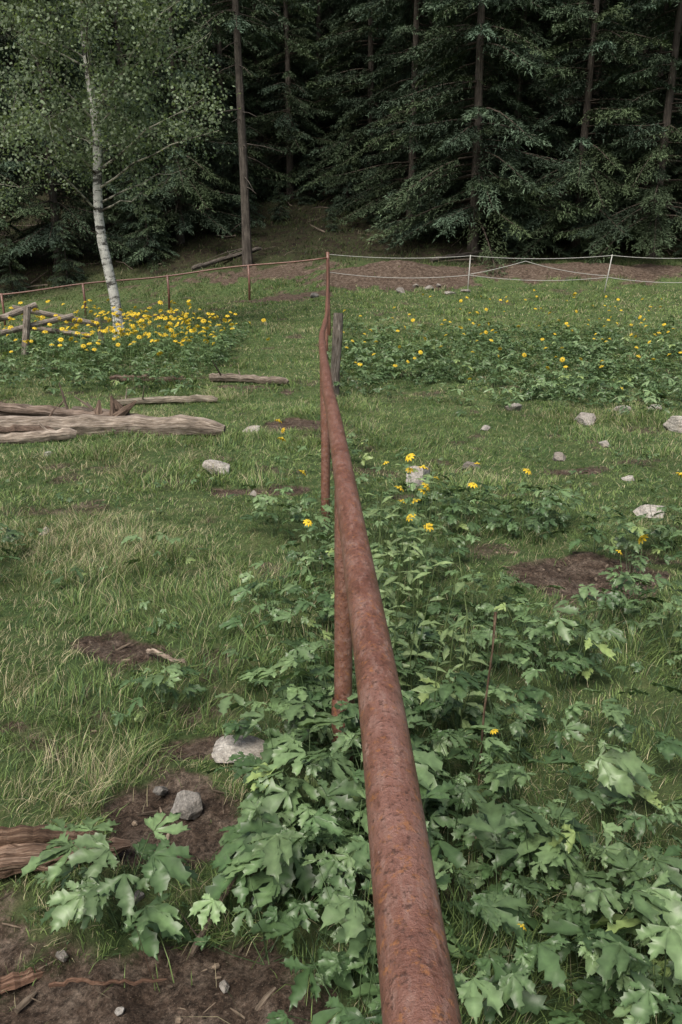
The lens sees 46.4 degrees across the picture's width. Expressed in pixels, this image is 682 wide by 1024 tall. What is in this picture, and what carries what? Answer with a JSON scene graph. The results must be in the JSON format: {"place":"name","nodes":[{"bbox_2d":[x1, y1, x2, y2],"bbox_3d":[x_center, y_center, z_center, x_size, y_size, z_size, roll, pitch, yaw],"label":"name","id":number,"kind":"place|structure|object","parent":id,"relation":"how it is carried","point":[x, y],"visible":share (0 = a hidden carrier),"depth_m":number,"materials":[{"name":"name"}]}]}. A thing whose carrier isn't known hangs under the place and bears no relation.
{"place":"outdoors","nodes":[
{"label":"outdoors","id":0,"kind":"place"},
{"bbox_2d":[133,890,144,903],"bbox_3d":[-0.605,1.135,2.343,0.042,0.038,0.055,10,19,31],"label":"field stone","id":1,"kind":"object","parent":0,"point":[141,896],"visible":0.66,"depth_m":2.33,"materials":[{"name":"grey stone"}]},
{"bbox_2d":[0,2,681,1023],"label":"ground","id":2,"kind":"structure","parent":0,"point":[142,1002],"depth_m":4.90,"materials":[{"name":"green plant"}]},
{"bbox_2d":[0,239,31,298],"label":"young spruce tree","id":3,"kind":"object","parent":2,"relation":"on","point":[12,278],"visible":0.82,"depth_m":31.69,"materials":[{"name":"green plant"}]},
{"bbox_2d":[0,137,38,249],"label":"spruce tree","id":4,"kind":"object","parent":2,"relation":"on","point":[14,157],"visible":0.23,"depth_m":34.27,"materials":[{"name":"green plant"}]},
{"bbox_2d":[0,967,44,993],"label":"rotten log","id":5,"kind":"object","parent":2,"relation":"on","point":[13,980],"visible":0.97,"depth_m":2.08,"materials":[{"name":"brown wood"}]},
{"bbox_2d":[0,10,50,276],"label":"spruce tree","id":6,"kind":"object","parent":2,"relation":"on","point":[3,223],"visible":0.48,"depth_m":32.17,"materials":[{"name":"green plant"}]},
{"bbox_2d":[0,403,58,433],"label":"fallen log","id":7,"kind":"object","parent":2,"relation":"on","point":[17,428],"visible":0.57,"depth_m":9.11,"materials":[{"name":"brown wood"}]},
{"bbox_2d":[0,397,66,415],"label":"fallen log","id":8,"kind":"object","parent":2,"relation":"on","point":[61,403],"visible":0.05,"depth_m":9.58,"materials":[{"name":"brown wood"}]},
{"bbox_2d":[0,421,76,443],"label":"fallen log","id":9,"kind":"object","parent":2,"relation":"on","point":[46,435],"visible":0.98,"depth_m":8.77,"materials":[{"name":"brown wood"}]},
{"bbox_2d":[0,12,84,224],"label":"aspen tree","id":10,"kind":"object","parent":2,"relation":"on","point":[5,178],"visible":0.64,"depth_m":19.08,"materials":[{"name":"green plant"}]},
{"bbox_2d":[0,824,96,846],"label":"rotten log","id":11,"kind":"object","parent":2,"relation":"on","point":[19,834],"visible":0.57,"depth_m":2.48,"materials":[{"name":"brown wood"}]},
{"bbox_2d":[0,302,104,354],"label":"collapsed wooden fence","id":12,"kind":"object","parent":2,"relation":"on","point":[27,326],"visible":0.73,"depth_m":15.48,"materials":[{"name":"brown wood"}]},
{"bbox_2d":[55,950,68,961],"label":"field stone","id":13,"kind":"object","parent":2,"relation":"on","point":[61,955],"visible":1,"depth_m":2.14,"materials":[{"name":"grey stone"}]},
{"bbox_2d":[0,837,130,877],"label":"rotten log","id":14,"kind":"object","parent":2,"relation":"on","point":[14,858],"visible":0.48,"depth_m":2.40,"materials":[{"name":"brown wood"}]},
{"bbox_2d":[24,402,109,411],"bbox_3d":[-3.631,-1.201,9.856,2.192,0.326,0.311,2,16,5],"label":"fallen log","id":15,"kind":"object","parent":2,"relation":"on","point":[82,408],"visible":0.13,"depth_m":9.72,"materials":[{"name":"brown wood"}]},
{"bbox_2d":[0,0,135,269],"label":"spruce tree","id":16,"kind":"object","parent":2,"relation":"on","point":[46,231],"visible":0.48,"depth_m":32.92,"materials":[{"name":"green plant"}]},
{"bbox_2d":[47,221,88,287],"bbox_3d":[-11.172,-10.344,32.337,1.877,2.849,1.915,-8,18,-25],"label":"young spruce tree","id":17,"kind":"object","parent":2,"relation":"on","point":[63,265],"visible":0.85,"depth_m":32.18,"materials":[{"name":"green plant"}]},
{"bbox_2d":[0,383,137,416],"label":"fallen log","id":18,"kind":"object","parent":2,"relation":"on","point":[16,409],"visible":0.59,"depth_m":9.48,"materials":[{"name":"brown wood"}]},
{"bbox_2d":[42,0,170,223],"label":"spruce tree","id":19,"kind":"object","parent":2,"relation":"on","point":[78,148],"visible":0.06,"depth_m":37.84,"materials":[{"name":"green plant"}]},
{"bbox_2d":[49,925,166,987],"bbox_3d":[-0.600,1.118,2.014,0.299,0.231,0.048,0,16,0],"label":"dead branch","id":20,"kind":"object","parent":2,"relation":"on","point":[81,979],"visible":1,"depth_m":2.05,"materials":[{"name":"brown wood"}]},
{"bbox_2d":[0,414,225,435],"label":"fallen log","id":21,"kind":"object","parent":2,"relation":"on","point":[88,424],"visible":0.73,"depth_m":9.14,"materials":[{"name":"brown wood"}]},
{"bbox_2d":[94,396,136,415],"bbox_3d":[-2.695,-1.218,9.605,0.536,0.359,0.339,0,16,0],"label":"splintered stump","id":22,"kind":"object","parent":2,"relation":"on","point":[117,408],"visible":0.62,"depth_m":9.48,"materials":[{"name":"brown wood"}]},
{"bbox_2d":[114,1007,124,1015],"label":"field stone","id":23,"kind":"object","parent":2,"relation":"on","point":[118,1011],"visible":1,"depth_m":1.97,"materials":[{"name":"grey stone"}]},
{"bbox_2d":[0,0,240,337],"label":"aspen tree","id":24,"kind":"object","parent":2,"relation":"on","point":[97,121],"visible":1,"depth_m":16.13,"materials":[{"name":"green plant"}]},
{"bbox_2d":[26,1,214,238],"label":"spruce tree","id":25,"kind":"object","parent":2,"relation":"on","point":[165,157],"visible":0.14,"depth_m":34.66,"materials":[{"name":"green plant"}]},
{"bbox_2d":[107,149,171,263],"bbox_3d":[-8.786,-12.960,34.330,3.448,5.128,3.379,12,20,36],"label":"young spruce tree","id":26,"kind":"object","parent":2,"relation":"on","point":[122,185],"visible":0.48,"depth_m":33.87,"materials":[{"name":"green plant"}]},
{"bbox_2d":[110,369,185,382],"bbox_3d":[-3.100,-2.192,12.787,1.210,0.242,0.221,-1,16,-5],"label":"fallen log","id":27,"kind":"object","parent":2,"relation":"on","point":[120,377],"visible":0.48,"depth_m":12.75,"materials":[{"name":"brown wood"}]},
{"bbox_2d":[123,175,179,271],"bbox_3d":[-8.159,-12.019,33.518,2.682,3.988,2.628,-2,16,-7],"label":"young spruce tree","id":28,"kind":"object","parent":2,"relation":"on","point":[155,208],"visible":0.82,"depth_m":33.39,"materials":[{"name":"green plant"}]},
{"bbox_2d":[153,786,167,795],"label":"field stone","id":29,"kind":"object","parent":2,"relation":"on","point":[160,790],"visible":1,"depth_m":2.80,"materials":[{"name":"grey stone"}]},
{"bbox_2d":[0,257,326,325],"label":"cross pipe fence","id":30,"kind":"object","parent":2,"relation":"on","point":[168,289],"visible":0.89,"depth_m":26.59,"materials":[{"name":"metal"}]},
{"bbox_2d":[146,649,186,662],"bbox_3d":[-0.832,0.682,3.770,0.284,0.051,0.028,13,20,37],"label":"dead branch","id":31,"kind":"object","parent":2,"relation":"on","point":[164,655],"visible":0.92,"depth_m":3.76,"materials":[{"name":"brown wood"}]},
{"bbox_2d":[117,389,217,405],"bbox_3d":[-2.430,-1.609,11.022,1.441,0.274,0.278,-4,17,-13],"label":"fallen log","id":32,"kind":"object","parent":2,"relation":"on","point":[166,399],"visible":0.85,"depth_m":11.09,"materials":[{"name":"brown wood"}]},
{"bbox_2d":[85,0,265,264],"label":"spruce tree","id":33,"kind":"object","parent":2,"relation":"on","point":[189,183],"visible":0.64,"depth_m":34.26,"materials":[{"name":"green plant"}]},
{"bbox_2d":[170,790,202,819],"bbox_3d":[-0.518,0.997,2.711,0.098,0.110,0.110,15,22,42],"label":"field stone","id":34,"kind":"object","parent":2,"relation":"on","point":[187,805],"visible":0.92,"depth_m":2.69,"materials":[{"name":"grey stone"}]},
{"bbox_2d":[177,876,236,956],"bbox_3d":[-0.377,1.086,2.263,0.070,0.109,0.337,5,17,16],"label":"dead branch","id":35,"kind":"object","parent":2,"relation":"on","point":[195,947],"visible":0.55,"depth_m":2.18,"materials":[{"name":"brown wood"}]},
{"bbox_2d":[202,459,229,475],"bbox_3d":[-1.164,-0.397,7.490,0.249,0.207,0.232,0,16,0],"label":"field stone","id":36,"kind":"object","parent":2,"relation":"on","point":[207,464],"visible":0.71,"depth_m":7.40,"materials":[{"name":"grey stone"}]},
{"bbox_2d":[219,979,229,992],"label":"field stone","id":37,"kind":"object","parent":2,"relation":"on","point":[224,987],"visible":1,"depth_m":2.03,"materials":[{"name":"grey stone"}]},
{"bbox_2d":[150,0,298,226],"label":"spruce tree","id":38,"kind":"object","parent":2,"relation":"on","point":[220,60],"visible":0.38,"depth_m":39.24,"materials":[{"name":"green plant"}]},
{"bbox_2d":[191,247,261,270],"bbox_3d":[-4.731,-10.603,33.112,3.583,1.126,0.309,-15,22,-42],"label":"dead branch","id":39,"kind":"object","parent":2,"relation":"on","point":[208,263],"visible":0.79,"depth_m":32.78,"materials":[{"name":"brown wood"}]},
{"bbox_2d":[211,735,264,762],"bbox_3d":[-0.352,0.899,3.032,0.265,0.085,0.174,0,16,0],"label":"field stone","id":40,"kind":"object","parent":2,"relation":"on","point":[224,749],"visible":0.61,"depth_m":2.99,"materials":[{"name":"grey stone"}]},
{"bbox_2d":[216,149,265,227],"bbox_3d":[-4.742,-14.995,37.252,2.681,3.988,2.628,-9,18,-27],"label":"young spruce tree","id":41,"kind":"object","parent":2,"relation":"on","point":[231,176],"visible":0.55,"depth_m":37.13,"materials":[{"name":"green plant"}]},
{"bbox_2d":[166,0,318,268],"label":"tall pine tree","id":42,"kind":"object","parent":2,"relation":"on","point":[242,144],"visible":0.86,"depth_m":30.61,"materials":[{"name":"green plant"}]},
{"bbox_2d":[209,360,288,384],"bbox_3d":[-1.467,-2.228,12.640,1.288,0.396,0.379,0,16,0],"label":"fallen log","id":43,"kind":"object","parent":2,"relation":"on","point":[227,377],"visible":0.99,"depth_m":12.67,"materials":[{"name":"brown wood"}]},
{"bbox_2d":[243,425,259,432],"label":"field stone","id":44,"kind":"object","parent":2,"relation":"on","point":[255,427],"visible":0.51,"depth_m":9.36,"materials":[{"name":"grey stone"}]},
{"bbox_2d":[250,490,256,496],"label":"field stone","id":45,"kind":"object","parent":2,"relation":"on","point":[253,493],"visible":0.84,"depth_m":6.79,"materials":[{"name":"grey stone"}]},
{"bbox_2d":[196,0,322,194],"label":"spruce tree","id":46,"kind":"object","parent":2,"relation":"on","point":[252,93],"visible":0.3,"depth_m":40.12,"materials":[{"name":"green plant"}]},
{"bbox_2d":[268,183,292,224],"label":"young spruce tree","id":47,"kind":"object","parent":2,"relation":"on","point":[277,209],"visible":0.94,"depth_m":37.34,"materials":[{"name":"green plant"}]},
{"bbox_2d":[242,0,337,199],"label":"spruce tree","id":48,"kind":"object","parent":2,"relation":"on","point":[290,104],"visible":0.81,"depth_m":38.77,"materials":[{"name":"green plant"}]},
{"bbox_2d":[231,0,354,156],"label":"spruce tree","id":49,"kind":"object","parent":2,"relation":"on","point":[280,92],"visible":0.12,"depth_m":43.94,"materials":[{"name":"green plant"}]},
{"bbox_2d":[248,2,343,147],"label":"spruce tree","id":50,"kind":"object","parent":2,"relation":"on","point":[305,81],"visible":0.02,"depth_m":49.13,"materials":[{"name":"green plant"}]},
{"bbox_2d":[295,149,325,204],"bbox_3d":[-1.566,-16.449,39.507,1.877,2.849,1.915,-5,17,-16],"label":"young spruce tree","id":51,"kind":"object","parent":2,"relation":"on","point":[305,167],"visible":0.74,"depth_m":39.31,"materials":[{"name":"green plant"}]},
{"bbox_2d":[310,293,318,297],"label":"field stone","id":52,"kind":"object","parent":2,"relation":"on","point":[313,295],"visible":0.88,"depth_m":25.99,"materials":[{"name":"grey stone"}]},
{"bbox_2d":[249,0,380,191],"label":"spruce tree","id":53,"kind":"object","parent":2,"relation":"on","point":[321,22],"visible":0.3,"depth_m":41.00,"materials":[{"name":"green plant"}]},
{"bbox_2d":[325,207,338,231],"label":"young spruce tree","id":54,"kind":"object","parent":2,"relation":"on","point":[331,218],"visible":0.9,"depth_m":35.23,"materials":[{"name":"green plant"}]},
{"bbox_2d":[0,474,665,1023],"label":"soil litter","id":55,"kind":"object","parent":2,"relation":"on","point":[22,1004],"visible":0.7,"depth_m":2.58,"materials":[{"name":"brown wood"}]},
{"bbox_2d":[331,313,342,397],"bbox_3d":[-0.068,-2.099,11.481,0.198,1.508,0.165,0,16,0],"label":"wooden fence post","id":56,"kind":"object","parent":2,"relation":"on","point":[337,335],"visible":0.71,"depth_m":11.35,"materials":[{"name":"grey wood"}]},
{"bbox_2d":[0,186,680,287],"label":"forest deadwood","id":57,"kind":"object","parent":2,"relation":"on","point":[274,246],"visible":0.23,"depth_m":34.22,"materials":[{"name":"brown wood"}]},
{"bbox_2d":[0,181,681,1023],"bbox_3d":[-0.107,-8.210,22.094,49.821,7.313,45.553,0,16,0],"label":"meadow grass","id":58,"kind":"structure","parent":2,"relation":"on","point":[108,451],"depth_m":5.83,"materials":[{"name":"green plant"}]},
{"bbox_2d":[0,295,681,416],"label":"meadow coneflower patch","id":59,"kind":"object","parent":2,"relation":"on","point":[359,353],"visible":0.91,"depth_m":13.89,"materials":[{"name":"green plant"}]},
{"bbox_2d":[3,289,681,388],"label":"meadow yellow flowers","id":60,"kind":"object","parent":59,"relation":"on","point":[133,327],"visible":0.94,"depth_m":14.68,"materials":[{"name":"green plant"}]},
{"bbox_2d":[0,0,681,216],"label":"distant forest","id":61,"kind":"object","parent":2,"relation":"on","point":[356,54],"visible":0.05,"depth_m":42.42,"materials":[{"name":"green plant"}]},
{"bbox_2d":[0,429,681,1023],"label":"coneflower","id":62,"kind":"object","parent":2,"relation":"on","point":[282,853],"depth_m":2.42,"materials":[{"name":"green plant"}]},
{"bbox_2d":[274,419,681,929],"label":"coneflower blossoms","id":63,"kind":"object","parent":62,"relation":"attached to","point":[473,484],"visible":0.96,"depth_m":4.38,"materials":[{"name":"yellow plant"}]},
{"bbox_2d":[282,0,401,180],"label":"spruce tree","id":64,"kind":"object","parent":2,"relation":"on","point":[333,119],"visible":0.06,"depth_m":43.84,"materials":[{"name":"green plant"}]},
{"bbox_2d":[324,131,371,213],"bbox_3d":[0.306,-15.990,37.970,2.681,3.988,2.628,7,18,23],"label":"young spruce tree","id":65,"kind":"object","parent":2,"relation":"on","point":[344,187],"visible":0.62,"depth_m":37.82,"materials":[{"name":"green plant"}]},
{"bbox_2d":[281,0,444,217],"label":"spruce tree","id":66,"kind":"object","parent":2,"relation":"on","point":[335,38],"visible":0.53,"depth_m":38.31,"materials":[{"name":"green plant"}]},
{"bbox_2d":[361,167,398,226],"bbox_3d":[1.756,-14.052,35.980,1.877,2.849,1.915,1,16,3],"label":"young spruce tree","id":67,"kind":"object","parent":2,"relation":"on","point":[383,184],"visible":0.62,"depth_m":35.84,"materials":[{"name":"green plant"}]},
{"bbox_2d":[319,252,461,1023],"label":"pipe fence","id":68,"kind":"object","parent":2,"relation":"on","point":[416,981],"visible":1,"depth_m":1.05,"materials":[{"name":"metal"}]},
{"bbox_2d":[396,287,404,293],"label":"field stone","id":69,"kind":"object","parent":2,"relation":"on","point":[400,289],"visible":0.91,"depth_m":26.51,"materials":[{"name":"grey stone"}]},
{"bbox_2d":[319,0,493,226],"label":"spruce tree","id":70,"kind":"object","parent":2,"relation":"on","point":[409,7],"visible":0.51,"depth_m":35.21,"materials":[{"name":"green plant"}]},
{"bbox_2d":[406,466,429,489],"bbox_3d":[0.673,-0.287,7.057,0.213,0.243,0.370,3,17,11],"label":"field stone","id":71,"kind":"object","parent":2,"relation":"on","point":[418,474],"visible":0.47,"depth_m":6.96,"materials":[{"name":"grey stone"}]},
{"bbox_2d":[359,0,484,205],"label":"spruce tree","id":72,"kind":"object","parent":2,"relation":"on","point":[391,77],"visible":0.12,"depth_m":38.38,"materials":[{"name":"green plant"}]},
{"bbox_2d":[392,139,457,240],"bbox_3d":[3.879,-13.725,34.539,3.003,4.558,3.064,8,18,26],"label":"young spruce tree","id":73,"kind":"object","parent":2,"relation":"on","point":[430,204],"visible":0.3,"depth_m":34.23,"materials":[{"name":"green plant"}]},
{"bbox_2d":[424,285,433,289],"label":"field stone","id":74,"kind":"object","parent":2,"relation":"on","point":[429,287],"visible":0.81,"depth_m":27.13,"materials":[{"name":"grey stone"}]},
{"bbox_2d":[445,291,456,294],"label":"field stone","id":75,"kind":"object","parent":2,"relation":"on","point":[448,292],"visible":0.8,"depth_m":26.30,"materials":[{"name":"grey stone"}]},
{"bbox_2d":[430,249,495,261],"bbox_3d":[5.043,-10.450,32.460,3.440,0.580,0.232,-10,19,-32],"label":"dead branch","id":76,"kind":"object","parent":2,"relation":"on","point":[434,259],"visible":0.84,"depth_m":32.14,"materials":[{"name":"brown wood"}]},
{"bbox_2d":[461,461,479,469],"bbox_3d":[1.272,-0.456,7.785,0.193,0.108,0.226,8,18,26],"label":"field stone","id":77,"kind":"object","parent":2,"relation":"on","point":[466,464],"visible":0.75,"depth_m":7.70,"materials":[{"name":"grey stone"}]},
{"bbox_2d":[359,0,595,276],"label":"spruce tree","id":78,"kind":"object","parent":2,"relation":"on","point":[470,32],"visible":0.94,"depth_m":31.31,"materials":[{"name":"green plant"}]},
{"bbox_2d":[480,425,489,430],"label":"field stone","id":79,"kind":"object","parent":2,"relation":"on","point":[485,427],"visible":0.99,"depth_m":9.38,"materials":[{"name":"grey stone"}]},
{"bbox_2d":[478,612,496,785],"bbox_3d":[0.513,0.667,2.796,0.035,0.681,0.018,0,16,0],"label":"dead flower stalk","id":80,"kind":"object","parent":2,"relation":"on","point":[492,649],"visible":0.92,"depth_m":2.77,"materials":[{"name":"brown plant"}]},
{"bbox_2d":[441,0,555,163],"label":"spruce tree","id":81,"kind":"object","parent":2,"relation":"on","point":[488,78],"visible":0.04,"depth_m":37.31,"materials":[{"name":"green plant"}]},
{"bbox_2d":[329,254,681,291],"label":"white tape fence","id":82,"kind":"object","parent":2,"relation":"on","point":[607,277],"visible":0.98,"depth_m":26.83,"materials":[{"name":"white plastic"}]},
{"bbox_2d":[505,403,521,410],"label":"field stone","id":83,"kind":"object","parent":2,"relation":"on","point":[514,405],"visible":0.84,"depth_m":10.59,"materials":[{"name":"grey stone"}]},
{"bbox_2d":[424,0,613,258],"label":"spruce tree","id":84,"kind":"object","parent":2,"relation":"on","point":[541,66],"visible":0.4,"depth_m":32.07,"materials":[{"name":"green plant"}]},
{"bbox_2d":[502,207,535,257],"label":"young spruce tree","id":85,"kind":"object","parent":2,"relation":"on","point":[517,241],"visible":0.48,"depth_m":32.25,"materials":[{"name":"green plant"}]},
{"bbox_2d":[445,0,618,217],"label":"spruce tree","id":86,"kind":"object","parent":2,"relation":"on","point":[534,22],"visible":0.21,"depth_m":33.27,"materials":[{"name":"green plant"}]},
{"bbox_2d":[552,452,565,460],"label":"field stone","id":87,"kind":"object","parent":2,"relation":"on","point":[558,456],"visible":0.94,"depth_m":8.04,"materials":[{"name":"grey stone"}]},
{"bbox_2d":[481,0,681,263],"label":"spruce tree","id":88,"kind":"object","parent":2,"relation":"on","point":[598,46],"visible":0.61,"depth_m":31.04,"materials":[{"name":"green plant"}]},
{"bbox_2d":[574,412,595,424],"bbox_3d":[3.029,-1.120,9.871,0.242,0.222,0.358,0,16,0],"label":"field stone","id":89,"kind":"object","parent":2,"relation":"on","point":[583,416],"visible":0.73,"depth_m":9.77,"materials":[{"name":"grey stone"}]},
{"bbox_2d":[526,0,681,215],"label":"spruce tree","id":90,"kind":"object","parent":2,"relation":"on","point":[595,96],"visible":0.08,"depth_m":35.58,"materials":[{"name":"green plant"}]},
{"bbox_2d":[599,440,609,447],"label":"field stone","id":91,"kind":"object","parent":2,"relation":"on","point":[605,443],"visible":0.88,"depth_m":8.68,"materials":[{"name":"grey stone"}]},
{"bbox_2d":[591,206,622,255],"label":"young spruce tree","id":92,"kind":"object","parent":2,"relation":"on","point":[614,242],"visible":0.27,"depth_m":32.75,"materials":[{"name":"green plant"}]},
{"bbox_2d":[547,0,681,266],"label":"spruce tree","id":93,"kind":"object","parent":2,"relation":"on","point":[657,206],"visible":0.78,"depth_m":30.49,"materials":[{"name":"green plant"}]},
{"bbox_2d":[613,405,630,411],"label":"field stone","id":94,"kind":"object","parent":2,"relation":"on","point":[629,407],"visible":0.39,"depth_m":10.50,"materials":[{"name":"grey stone"}]},
{"bbox_2d":[621,475,633,480],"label":"field stone","id":95,"kind":"object","parent":2,"relation":"on","point":[628,477],"visible":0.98,"depth_m":7.18,"materials":[{"name":"grey stone"}]},
{"bbox_2d":[586,0,681,212],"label":"spruce tree","id":96,"kind":"object","parent":2,"relation":"on","point":[651,53],"visible":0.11,"depth_m":34.75,"materials":[{"name":"green plant"}]},
{"bbox_2d":[633,504,663,517],"bbox_3d":[2.416,-0.011,6.248,0.234,0.110,0.213,6,17,21],"label":"field stone","id":97,"kind":"object","parent":2,"relation":"on","point":[642,510],"visible":0.62,"depth_m":6.19,"materials":[{"name":"grey stone"}]},
{"bbox_2d":[648,404,661,411],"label":"field stone","id":98,"kind":"object","parent":2,"relation":"on","point":[656,407],"visible":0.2,"depth_m":10.46,"materials":[{"name":"grey stone"}]},
{"bbox_2d":[634,30,681,189],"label":"spruce tree","id":99,"kind":"object","parent":2,"relation":"on","point":[677,149],"visible":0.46,"depth_m":32.56,"materials":[{"name":"green plant"}]},
{"bbox_2d":[663,416,681,432],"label":"field stone","id":100,"kind":"object","parent":2,"relation":"on","point":[673,423],"visible":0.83,"depth_m":9.30,"materials":[{"name":"grey stone"}]},
{"bbox_2d":[672,235,681,257],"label":"young spruce tree","id":101,"kind":"object","parent":2,"relation":"on","point":[678,251],"visible":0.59,"depth_m":31.96,"materials":[{"name":"green plant"}]}
]}

